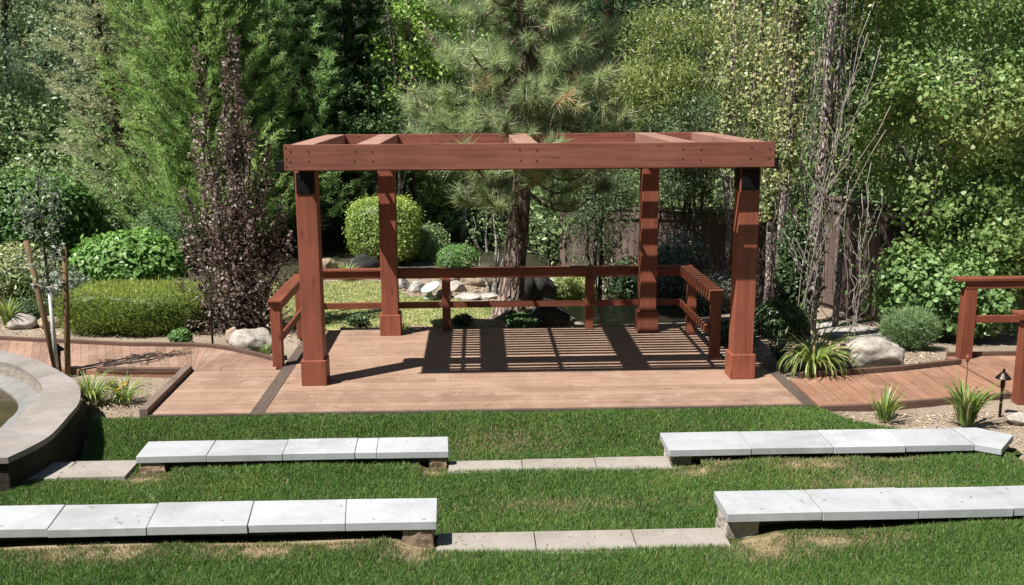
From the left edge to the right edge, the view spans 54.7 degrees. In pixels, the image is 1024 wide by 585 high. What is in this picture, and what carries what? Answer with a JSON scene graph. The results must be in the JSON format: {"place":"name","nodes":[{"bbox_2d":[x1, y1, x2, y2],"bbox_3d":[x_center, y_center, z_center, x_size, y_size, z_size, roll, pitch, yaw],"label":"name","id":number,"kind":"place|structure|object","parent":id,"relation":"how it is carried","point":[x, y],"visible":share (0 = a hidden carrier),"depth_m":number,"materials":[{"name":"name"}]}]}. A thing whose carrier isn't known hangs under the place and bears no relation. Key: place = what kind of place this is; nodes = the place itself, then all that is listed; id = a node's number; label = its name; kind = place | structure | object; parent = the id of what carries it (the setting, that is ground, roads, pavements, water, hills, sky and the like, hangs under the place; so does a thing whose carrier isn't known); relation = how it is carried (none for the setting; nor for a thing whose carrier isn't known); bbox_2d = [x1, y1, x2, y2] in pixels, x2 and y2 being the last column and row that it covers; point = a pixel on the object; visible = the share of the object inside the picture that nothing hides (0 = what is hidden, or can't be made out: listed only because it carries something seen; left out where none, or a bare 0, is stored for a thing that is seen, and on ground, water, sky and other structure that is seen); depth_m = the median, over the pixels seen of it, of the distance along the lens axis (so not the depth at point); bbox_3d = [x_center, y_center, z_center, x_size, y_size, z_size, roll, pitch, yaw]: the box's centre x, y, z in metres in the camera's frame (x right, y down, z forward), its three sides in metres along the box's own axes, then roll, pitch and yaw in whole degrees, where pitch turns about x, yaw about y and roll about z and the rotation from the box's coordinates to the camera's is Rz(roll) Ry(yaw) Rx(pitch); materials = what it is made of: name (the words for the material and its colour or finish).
{"place":"outdoors","nodes":[
{"label":"outdoors","id":0,"kind":"place"},
{"bbox_2d":[270,280,493,329],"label":"lawn","id":1,"kind":"structure","parent":0,"point":[406,320],"depth_m":14.58,"materials":[{"name":"green plant"}]},
{"bbox_2d":[0,0,1023,459],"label":"ground","id":2,"kind":"structure","parent":0,"point":[334,242],"depth_m":14.04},
{"bbox_2d":[0,0,57,167],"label":"poplar tree","id":3,"kind":"object","parent":2,"relation":"on","point":[8,89],"visible":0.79,"depth_m":23.44,"materials":[{"name":"green plant"}]},
{"bbox_2d":[0,292,60,318],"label":"ground cover bush","id":4,"kind":"object","parent":2,"relation":"on","point":[29,306],"visible":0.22,"depth_m":14.03,"materials":[{"name":"green plant"}]},
{"bbox_2d":[0,240,69,307],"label":"variegated bush","id":5,"kind":"object","parent":2,"relation":"on","point":[15,281],"visible":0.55,"depth_m":14.51,"materials":[{"name":"green plant"}]},
{"bbox_2d":[23,240,56,368],"bbox_3d":[-5.254,0.284,11.109,0.277,1.759,0.085,-1,11,-2],"label":"tree stake","id":6,"kind":"object","parent":2,"relation":"on","point":[42,309],"visible":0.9,"depth_m":11.06,"materials":[{"name":"brown wood"}]},
{"bbox_2d":[0,350,83,491],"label":"raised pool","id":7,"kind":"structure","parent":2,"relation":"on","point":[40,420],"depth_m":9.07,"materials":[{"name":"stone"}]},
{"bbox_2d":[11,169,96,369],"bbox_3d":[-5.127,-0.185,11.032,0.695,2.400,0.704,10,15,41],"label":"young tree","id":8,"kind":"object","parent":2,"relation":"on","point":[50,291],"visible":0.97,"depth_m":10.92,"materials":[{"name":"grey plant"}]},
{"bbox_2d":[0,163,109,270],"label":"laurel shrub","id":9,"kind":"object","parent":2,"relation":"on","point":[80,203],"visible":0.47,"depth_m":17.43,"materials":[{"name":"green plant"}]},
{"bbox_2d":[48,247,70,376],"bbox_3d":[-5.043,0.319,11.124,0.233,1.679,0.085,-1,11,-2],"label":"tree stake","id":10,"kind":"object","parent":2,"relation":"on","point":[67,348],"visible":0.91,"depth_m":11.09,"materials":[{"name":"brown wood"}]},
{"bbox_2d":[29,268,93,298],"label":"grey bush","id":11,"kind":"object","parent":2,"relation":"on","point":[56,282],"visible":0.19,"depth_m":14.56,"materials":[{"name":"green plant"}]},
{"bbox_2d":[0,0,140,164],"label":"poplar tree","id":12,"kind":"object","parent":2,"relation":"on","point":[4,6],"visible":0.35,"depth_m":24.17,"materials":[{"name":"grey plant"}]},
{"bbox_2d":[0,0,167,151],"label":"poplar tree","id":13,"kind":"object","parent":2,"relation":"on","point":[38,4],"visible":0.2,"depth_m":25.44,"materials":[{"name":"green plant"}]},
{"bbox_2d":[71,367,121,407],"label":"daylily","id":14,"kind":"object","parent":2,"relation":"on","point":[89,393],"visible":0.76,"depth_m":10.38,"materials":[{"name":"green plant"}]},
{"bbox_2d":[10,0,196,228],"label":"spruce tree","id":15,"kind":"object","parent":2,"relation":"on","point":[100,41],"visible":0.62,"depth_m":19.54,"materials":[{"name":"green plant"}]},
{"bbox_2d":[87,176,153,233],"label":"leafy bush","id":16,"kind":"object","parent":2,"relation":"on","point":[109,216],"visible":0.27,"depth_m":19.39,"materials":[{"name":"green plant"}]},
{"bbox_2d":[33,275,221,337],"bbox_3d":[-5.157,0.191,13.565,2.331,0.811,1.640,-1,11,-2],"label":"yew hedge","id":17,"kind":"object","parent":2,"relation":"on","point":[131,306],"visible":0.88,"depth_m":13.07,"materials":[{"name":"green plant"}]},
{"bbox_2d":[101,370,155,402],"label":"daylily","id":18,"kind":"object","parent":2,"relation":"on","point":[126,395],"visible":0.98,"depth_m":10.39,"materials":[{"name":"green plant"}]},
{"bbox_2d":[68,224,191,285],"bbox_3d":[-5.953,-0.394,15.515,2.015,1.304,1.689,-1,11,-2],"label":"dome shrub","id":19,"kind":"object","parent":2,"relation":"on","point":[134,253],"visible":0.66,"depth_m":15.00,"materials":[{"name":"green plant"}]},
{"bbox_2d":[0,336,272,360],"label":"curb","id":20,"kind":"structure","parent":2,"relation":"on","point":[164,344],"depth_m":12.34,"materials":[{"name":"brown wood"}]},
{"bbox_2d":[0,340,276,371],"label":"boardwalk","id":21,"kind":"structure","parent":2,"relation":"on","point":[90,355],"depth_m":11.85,"materials":[{"name":"brown wood"}]},
{"bbox_2d":[62,368,175,377],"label":"boardwalk fascia","id":22,"kind":"structure","parent":21,"relation":"attached to","point":[150,375],"depth_m":11.25,"materials":[{"name":"brown wood"}]},
{"bbox_2d":[96,366,192,372],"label":"curb","id":23,"kind":"structure","parent":21,"relation":"on","point":[142,369],"depth_m":11.22,"materials":[{"name":"brown wood"}]},
{"bbox_2d":[121,200,206,267],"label":"airy bush","id":24,"kind":"object","parent":2,"relation":"on","point":[173,225],"visible":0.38,"depth_m":17.79,"materials":[{"name":"green plant"}]},
{"bbox_2d":[139,365,191,417],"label":"curb","id":25,"kind":"structure","parent":2,"relation":"on","point":[162,394],"depth_m":10.30,"materials":[{"name":"brown wood"}]},
{"bbox_2d":[62,0,321,258],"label":"sequoia tree","id":26,"kind":"object","parent":2,"relation":"on","point":[181,94],"visible":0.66,"depth_m":18.28,"materials":[{"name":"green plant"}]},
{"bbox_2d":[150,370,280,414],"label":"deck","id":27,"kind":"structure","parent":2,"relation":"on","point":[198,392],"depth_m":10.38,"materials":[{"name":"brown wood"}]},
{"bbox_2d":[167,27,298,336],"bbox_3d":[-3.766,-1.282,12.982,1.892,4.267,0.989,-1,11,-2],"label":"purple plum tree","id":28,"kind":"object","parent":2,"relation":"on","point":[244,294],"visible":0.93,"depth_m":12.99,"materials":[{"name":"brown plant"}]},
{"bbox_2d":[228,327,271,354],"bbox_3d":[-3.211,0.621,12.225,0.597,0.366,0.414,-1,11,-2],"label":"boulder","id":29,"kind":"object","parent":2,"relation":"on","point":[249,339],"visible":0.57,"depth_m":12.10,"materials":[{"name":"stone"}]},
{"bbox_2d":[212,0,376,251],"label":"sequoia tree","id":30,"kind":"object","parent":2,"relation":"on","point":[296,51],"visible":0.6,"depth_m":19.10,"materials":[{"name":"green plant"}]},
{"bbox_2d":[276,0,425,244],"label":"fir tree","id":31,"kind":"object","parent":2,"relation":"on","point":[350,30],"visible":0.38,"depth_m":19.84,"materials":[{"name":"green plant"}]},
{"bbox_2d":[340,192,426,261],"bbox_3d":[-2.400,-1.163,18.529,1.592,1.487,1.413,-1,11,-2],"label":"topiary","id":32,"kind":"object","parent":2,"relation":"on","point":[362,224],"visible":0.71,"depth_m":18.09,"materials":[{"name":"green plant"}]},
{"bbox_2d":[333,64,441,196],"bbox_3d":[-2.454,-2.526,19.633,2.051,3.919,1.621,3,12,16],"label":"laurel tree","id":33,"kind":"object","parent":2,"relation":"on","point":[369,126],"visible":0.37,"depth_m":19.20,"materials":[{"name":"green plant"}]},
{"bbox_2d":[356,0,461,211],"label":"maple tree","id":34,"kind":"object","parent":2,"relation":"on","point":[412,18],"visible":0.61,"depth_m":19.77,"materials":[{"name":"green plant"}]},
{"bbox_2d":[408,221,452,260],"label":"round shrub","id":35,"kind":"object","parent":2,"relation":"on","point":[433,242],"visible":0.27,"depth_m":19.13,"materials":[{"name":"green plant"}]},
{"bbox_2d":[381,0,515,243],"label":"maple tree","id":36,"kind":"object","parent":2,"relation":"on","point":[462,218],"visible":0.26,"depth_m":20.86,"materials":[{"name":"green plant"}]},
{"bbox_2d":[433,243,478,266],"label":"ball shrub","id":37,"kind":"object","parent":2,"relation":"on","point":[446,255],"visible":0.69,"depth_m":17.43,"materials":[{"name":"green plant"}]},
{"bbox_2d":[456,190,507,298],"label":"stem clump","id":38,"kind":"object","parent":2,"relation":"on","point":[494,287],"visible":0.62,"depth_m":15.85,"materials":[{"name":"white plant"}]},
{"bbox_2d":[401,0,566,223],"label":"birch tree","id":39,"kind":"object","parent":2,"relation":"on","point":[459,85],"visible":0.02,"depth_m":21.61,"materials":[{"name":"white plant"}]},
{"bbox_2d":[0,0,1023,265],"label":"wood","id":40,"kind":"object","parent":2,"relation":"on","point":[50,152],"visible":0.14,"depth_m":22.86,"materials":[{"name":"green plant"}]},
{"bbox_2d":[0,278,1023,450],"bbox_3d":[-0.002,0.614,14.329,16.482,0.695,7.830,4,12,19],"label":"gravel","id":41,"kind":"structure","parent":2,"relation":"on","point":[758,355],"depth_m":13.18,"materials":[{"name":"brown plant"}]},
{"bbox_2d":[503,311,542,327],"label":"leafy bush","id":42,"kind":"object","parent":2,"relation":"on","point":[519,319],"visible":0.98,"depth_m":13.36,"materials":[{"name":"green plant"}]},
{"bbox_2d":[394,0,656,319],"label":"pine tree","id":43,"kind":"object","parent":2,"relation":"on","point":[522,102],"visible":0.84,"depth_m":13.40,"materials":[{"name":"green plant"}]},
{"bbox_2d":[265,326,801,412],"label":"deck","id":44,"kind":"structure","parent":2,"relation":"on","point":[539,376],"depth_m":11.05,"materials":[{"name":"brown wood"}]},
{"bbox_2d":[267,274,301,369],"bbox_3d":[-2.713,0.336,12.117,0.165,0.846,1.720,-1,11,-2],"label":"railing","id":45,"kind":"object","parent":44,"relation":"on","point":[283,295],"visible":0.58,"depth_m":11.39,"materials":[{"name":"brown wood"}]},
{"bbox_2d":[149,326,814,418],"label":"deck fascia","id":46,"kind":"structure","parent":44,"relation":"attached to","point":[436,411],"depth_m":9.81,"materials":[{"name":"brown wood"}]},
{"bbox_2d":[323,264,693,329],"bbox_3d":[-0.181,0.089,13.109,5.160,0.854,0.142,-1,11,-2],"label":"railing","id":47,"kind":"object","parent":44,"relation":"on","point":[588,273],"visible":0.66,"depth_m":13.04,"materials":[{"name":"brown wood"}]},
{"bbox_2d":[275,132,778,385],"bbox_3d":[0.148,-0.496,11.471,5.240,2.582,2.905,-1,11,-2],"label":"pergola","id":48,"kind":"object","parent":44,"relation":"on","point":[649,155],"visible":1,"depth_m":10.45,"materials":[{"name":"brown wood"}]},
{"bbox_2d":[251,341,813,412],"bbox_3d":[0.168,0.824,11.530,5.606,0.032,3.440,-1,11,-2],"label":"deck border","id":49,"kind":"object","parent":44,"relation":"attached to","point":[270,394],"visible":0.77,"depth_m":10.69,"materials":[{"name":"brown wood"}]},
{"bbox_2d":[679,266,724,359],"bbox_3d":[2.329,0.223,12.285,0.173,0.828,1.710,-1,11,-2],"label":"railing","id":50,"kind":"object","parent":44,"relation":"on","point":[709,290],"visible":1,"depth_m":11.80,"materials":[{"name":"brown wood"}]},
{"bbox_2d":[532,306,570,326],"bbox_3d":[0.498,0.333,13.599,0.605,0.374,0.385,-1,11,-2],"label":"boulder","id":51,"kind":"object","parent":2,"relation":"on","point":[554,316],"visible":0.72,"depth_m":13.45,"materials":[{"name":"grey stone"}]},
{"bbox_2d":[506,170,600,265],"bbox_3d":[0.969,-1.850,20.583,2.187,3.117,1.866,-1,11,-2],"label":"willow tree","id":52,"kind":"object","parent":2,"relation":"on","point":[548,229],"visible":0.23,"depth_m":20.46,"materials":[{"name":"plant"}]},
{"bbox_2d":[552,277,597,299],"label":"leafy bush","id":53,"kind":"object","parent":2,"relation":"on","point":[570,289],"visible":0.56,"depth_m":16.63,"materials":[{"name":"green plant"}]},
{"bbox_2d":[530,94,639,299],"bbox_3d":[1.373,-1.517,17.361,2.013,3.888,1.785,4,12,19],"label":"willow tree","id":54,"kind":"object","parent":2,"relation":"on","point":[598,230],"visible":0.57,"depth_m":17.21,"materials":[{"name":"green plant"}]},
{"bbox_2d":[599,255,637,298],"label":"dark bush","id":55,"kind":"object","parent":2,"relation":"on","point":[624,287],"visible":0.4,"depth_m":17.28,"materials":[{"name":"green plant"}]},
{"bbox_2d":[533,0,710,132],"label":"fir tree","id":56,"kind":"object","parent":2,"relation":"on","point":[608,8],"visible":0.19,"depth_m":26.57,"materials":[{"name":"green plant"}]},
{"bbox_2d":[601,0,729,298],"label":"willow tree","id":57,"kind":"object","parent":2,"relation":"on","point":[667,72],"visible":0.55,"depth_m":16.95,"materials":[{"name":"green plant"}]},
{"bbox_2d":[634,224,718,313],"bbox_3d":[2.726,-0.320,16.575,1.329,1.683,1.272,10,15,41],"label":"glossy shrub","id":58,"kind":"object","parent":2,"relation":"on","point":[679,253],"visible":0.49,"depth_m":16.30,"materials":[{"name":"green plant"}]},
{"bbox_2d":[676,269,730,316],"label":"glossy shrub","id":59,"kind":"object","parent":2,"relation":"on","point":[703,303],"visible":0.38,"depth_m":15.34,"materials":[{"name":"green plant"}]},
{"bbox_2d":[641,85,771,263],"bbox_3d":[3.222,-1.541,16.868,2.578,3.913,1.937,-1,11,-2],"label":"willow tree","id":60,"kind":"object","parent":2,"relation":"on","point":[685,186],"visible":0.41,"depth_m":16.66,"materials":[{"name":"green plant"}]},
{"bbox_2d":[700,0,767,279],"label":"poplar tree","id":61,"kind":"object","parent":2,"relation":"on","point":[730,111],"visible":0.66,"depth_m":15.50,"materials":[{"name":"green plant"}]},
{"bbox_2d":[718,0,791,219],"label":"poplar tree","id":62,"kind":"object","parent":2,"relation":"on","point":[761,13],"visible":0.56,"depth_m":14.88,"materials":[{"name":"green plant"}]},
{"bbox_2d":[559,195,992,321],"bbox_3d":[3.811,-0.590,17.182,8.086,2.380,2.260,7,13,32],"label":"fence","id":63,"kind":"object","parent":2,"relation":"on","point":[714,234],"visible":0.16,"depth_m":15.98,"materials":[{"name":"brown wood"}]},
{"bbox_2d":[751,0,812,302],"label":"poplar tree","id":64,"kind":"object","parent":2,"relation":"on","point":[770,203],"visible":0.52,"depth_m":13.74,"materials":[{"name":"green plant"}]},
{"bbox_2d":[754,297,811,338],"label":"dark shrub","id":65,"kind":"object","parent":2,"relation":"on","point":[769,317],"visible":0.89,"depth_m":12.65,"materials":[{"name":"green plant"}]},
{"bbox_2d":[704,0,885,209],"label":"elm tree","id":66,"kind":"object","parent":2,"relation":"on","point":[813,5],"visible":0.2,"depth_m":19.98,"materials":[{"name":"green plant"}]},
{"bbox_2d":[765,0,826,299],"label":"poplar tree","id":67,"kind":"object","parent":2,"relation":"on","point":[797,18],"visible":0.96,"depth_m":13.18,"materials":[{"name":"green plant"}]},
{"bbox_2d":[773,197,825,330],"bbox_3d":[3.812,-0.328,13.178,0.675,1.912,0.663,-1,11,-2],"label":"ivy bush","id":68,"kind":"object","parent":2,"relation":"on","point":[784,280],"visible":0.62,"depth_m":13.03,"materials":[{"name":"green plant"}]},
{"bbox_2d":[767,318,865,379],"bbox_3d":[3.358,0.647,11.072,1.142,0.585,1.142,-1,11,-2],"label":"daylily","id":69,"kind":"object","parent":2,"relation":"on","point":[819,356],"visible":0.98,"depth_m":11.00,"materials":[{"name":"green plant"}]},
{"bbox_2d":[792,0,852,336],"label":"poplar tree","id":70,"kind":"object","parent":2,"relation":"on","point":[831,23],"visible":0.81,"depth_m":12.62,"materials":[{"name":"green plant"}]},
{"bbox_2d":[784,0,867,312],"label":"poplar tree","id":71,"kind":"object","parent":2,"relation":"on","point":[838,52],"visible":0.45,"depth_m":12.73,"materials":[{"name":"green plant"}]},
{"bbox_2d":[782,1,892,336],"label":"leaning sapling","id":72,"kind":"object","parent":2,"relation":"on","point":[809,267],"visible":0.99,"depth_m":12.55,"materials":[{"name":"green plant"}]},
{"bbox_2d":[814,0,894,326],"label":"poplar tree","id":73,"kind":"object","parent":2,"relation":"on","point":[837,291],"visible":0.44,"depth_m":14.18,"materials":[{"name":"green plant"}]},
{"bbox_2d":[836,162,891,342],"bbox_3d":[4.358,-0.450,12.380,0.673,2.440,0.524,-10,15,-39],"label":"bare shrub","id":74,"kind":"object","parent":2,"relation":"on","point":[859,275],"visible":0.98,"depth_m":12.36,"materials":[{"name":"brown plant"}]},
{"bbox_2d":[838,337,905,367],"bbox_3d":[4.100,0.745,11.342,0.769,0.490,0.468,-1,11,-2],"label":"boulder","id":75,"kind":"object","parent":2,"relation":"on","point":[877,351],"visible":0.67,"depth_m":11.17,"materials":[{"name":"stone"}]},
{"bbox_2d":[773,0,979,204],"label":"elm tree","id":76,"kind":"object","parent":2,"relation":"on","point":[861,188],"visible":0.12,"depth_m":19.21,"materials":[{"name":"green plant"}]},
{"bbox_2d":[797,358,961,378],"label":"curb","id":77,"kind":"structure","parent":2,"relation":"on","point":[905,367],"depth_m":11.04,"materials":[{"name":"brown wood"}]},
{"bbox_2d":[864,382,905,421],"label":"daylily","id":78,"kind":"object","parent":2,"relation":"on","point":[885,409],"visible":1,"depth_m":9.49,"materials":[{"name":"green plant"}]},
{"bbox_2d":[789,365,1005,408],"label":"ramp","id":79,"kind":"structure","parent":2,"relation":"on","point":[851,389],"depth_m":10.54,"materials":[{"name":"brown wood"}]},
{"bbox_2d":[876,303,947,351],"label":"feathery shrub","id":80,"kind":"object","parent":2,"relation":"on","point":[914,329],"visible":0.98,"depth_m":12.33,"materials":[{"name":"green plant"}]},
{"bbox_2d":[869,231,962,324],"bbox_3d":[5.494,-0.150,13.447,1.171,1.349,1.162,7,14,33],"label":"vine bush","id":81,"kind":"object","parent":2,"relation":"on","point":[906,284],"visible":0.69,"depth_m":13.19,"materials":[{"name":"green plant"}]},
{"bbox_2d":[821,392,1010,411],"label":"curb","id":82,"kind":"structure","parent":2,"relation":"on","point":[917,403],"depth_m":9.97,"materials":[{"name":"brown wood"}]},
{"bbox_2d":[835,0,1015,199],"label":"elm tree","id":83,"kind":"object","parent":2,"relation":"on","point":[948,67],"visible":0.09,"depth_m":17.10,"materials":[{"name":"green plant"}]},
{"bbox_2d":[834,0,1023,339],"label":"vine shrub","id":84,"kind":"object","parent":2,"relation":"on","point":[1000,232],"visible":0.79,"depth_m":13.26,"materials":[{"name":"green plant"}]},
{"bbox_2d":[917,243,1023,337],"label":"vine bush","id":85,"kind":"object","parent":2,"relation":"on","point":[992,302],"visible":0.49,"depth_m":12.82,"materials":[{"name":"green plant"}]},
{"bbox_2d":[936,354,1004,426],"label":"daylily","id":86,"kind":"object","parent":2,"relation":"on","point":[966,406],"visible":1,"depth_m":9.30,"materials":[{"name":"green plant"}]},
{"bbox_2d":[946,275,1023,404],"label":"footbridge","id":87,"kind":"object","parent":2,"relation":"on","point":[989,366],"visible":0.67,"depth_m":11.40,"materials":[{"name":"brown wood"}]},
{"bbox_2d":[0,516,1023,584],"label":"lawn","id":88,"kind":"structure","parent":0,"point":[766,531],"depth_m":6.44,"materials":[{"name":"plant"}]},
{"bbox_2d":[0,498,436,547],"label":"stone bench","id":89,"kind":"object","parent":88,"relation":"on","point":[413,521],"visible":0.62,"depth_m":6.47,"materials":[{"name":"stone"}]},
{"bbox_2d":[436,531,535,556],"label":"paving slab","id":90,"kind":"structure","parent":88,"relation":"on","point":[503,541],"depth_m":6.53,"materials":[{"name":"grey concrete"}]},
{"bbox_2d":[535,530,636,555],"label":"paving slab","id":91,"kind":"structure","parent":88,"relation":"on","point":[553,540],"depth_m":6.55,"materials":[{"name":"grey concrete"}]},
{"bbox_2d":[632,528,733,553],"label":"paving slab","id":92,"kind":"structure","parent":88,"relation":"on","point":[694,536],"depth_m":6.58,"materials":[{"name":"grey concrete"}]},
{"bbox_2d":[714,485,1023,537],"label":"stone bench","id":93,"kind":"object","parent":88,"relation":"on","point":[741,514],"visible":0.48,"depth_m":6.63,"materials":[{"name":"stone"}]},
{"bbox_2d":[0,451,1023,534],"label":"lawn","id":94,"kind":"structure","parent":0,"point":[696,463],"depth_m":8.21,"materials":[{"name":"plant"}]},
{"bbox_2d":[59,460,139,480],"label":"paving slab","id":95,"kind":"structure","parent":94,"relation":"on","point":[121,470],"depth_m":8.30,"materials":[{"name":"grey concrete"}]},
{"bbox_2d":[136,437,448,473],"bbox_3d":[-1.857,1.518,8.559,2.629,0.403,0.378,-1,11,-2],"label":"stone bench","id":96,"kind":"object","parent":94,"relation":"on","point":[156,457],"visible":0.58,"depth_m":8.45,"materials":[{"name":"stone"}]},
{"bbox_2d":[448,460,521,474],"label":"paving slab","id":97,"kind":"structure","parent":94,"relation":"on","point":[484,464],"depth_m":8.43,"materials":[{"name":"grey concrete"}]},
{"bbox_2d":[522,458,596,471],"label":"paving slab","id":98,"kind":"structure","parent":94,"relation":"on","point":[565,462],"depth_m":8.46,"materials":[{"name":"grey concrete"}]},
{"bbox_2d":[594,456,672,470],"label":"paving slab","id":99,"kind":"structure","parent":94,"relation":"on","point":[638,462],"depth_m":8.47,"materials":[{"name":"grey concrete"}]},
{"bbox_2d":[660,427,1012,464],"bbox_3d":[2.871,1.476,8.644,3.091,0.402,0.550,-1,11,-2],"label":"stone bench","id":100,"kind":"object","parent":94,"relation":"on","point":[684,448],"visible":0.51,"depth_m":8.57,"materials":[{"name":"stone"}]},
{"bbox_2d":[76,403,1023,464],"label":"lawn","id":101,"kind":"structure","parent":0,"point":[1014,451],"depth_m":9.47,"materials":[{"name":"plant"}]},
{"bbox_2d":[527,305,685,324],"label":"pond water","id":102,"kind":"structure","parent":0,"point":[613,315],"depth_m":14.94,"materials":[{"name":"green liquid"}]},
{"bbox_2d":[816,321,931,350],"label":"walkway","id":103,"kind":"structure","parent":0,"point":[861,330],"depth_m":14.26,"materials":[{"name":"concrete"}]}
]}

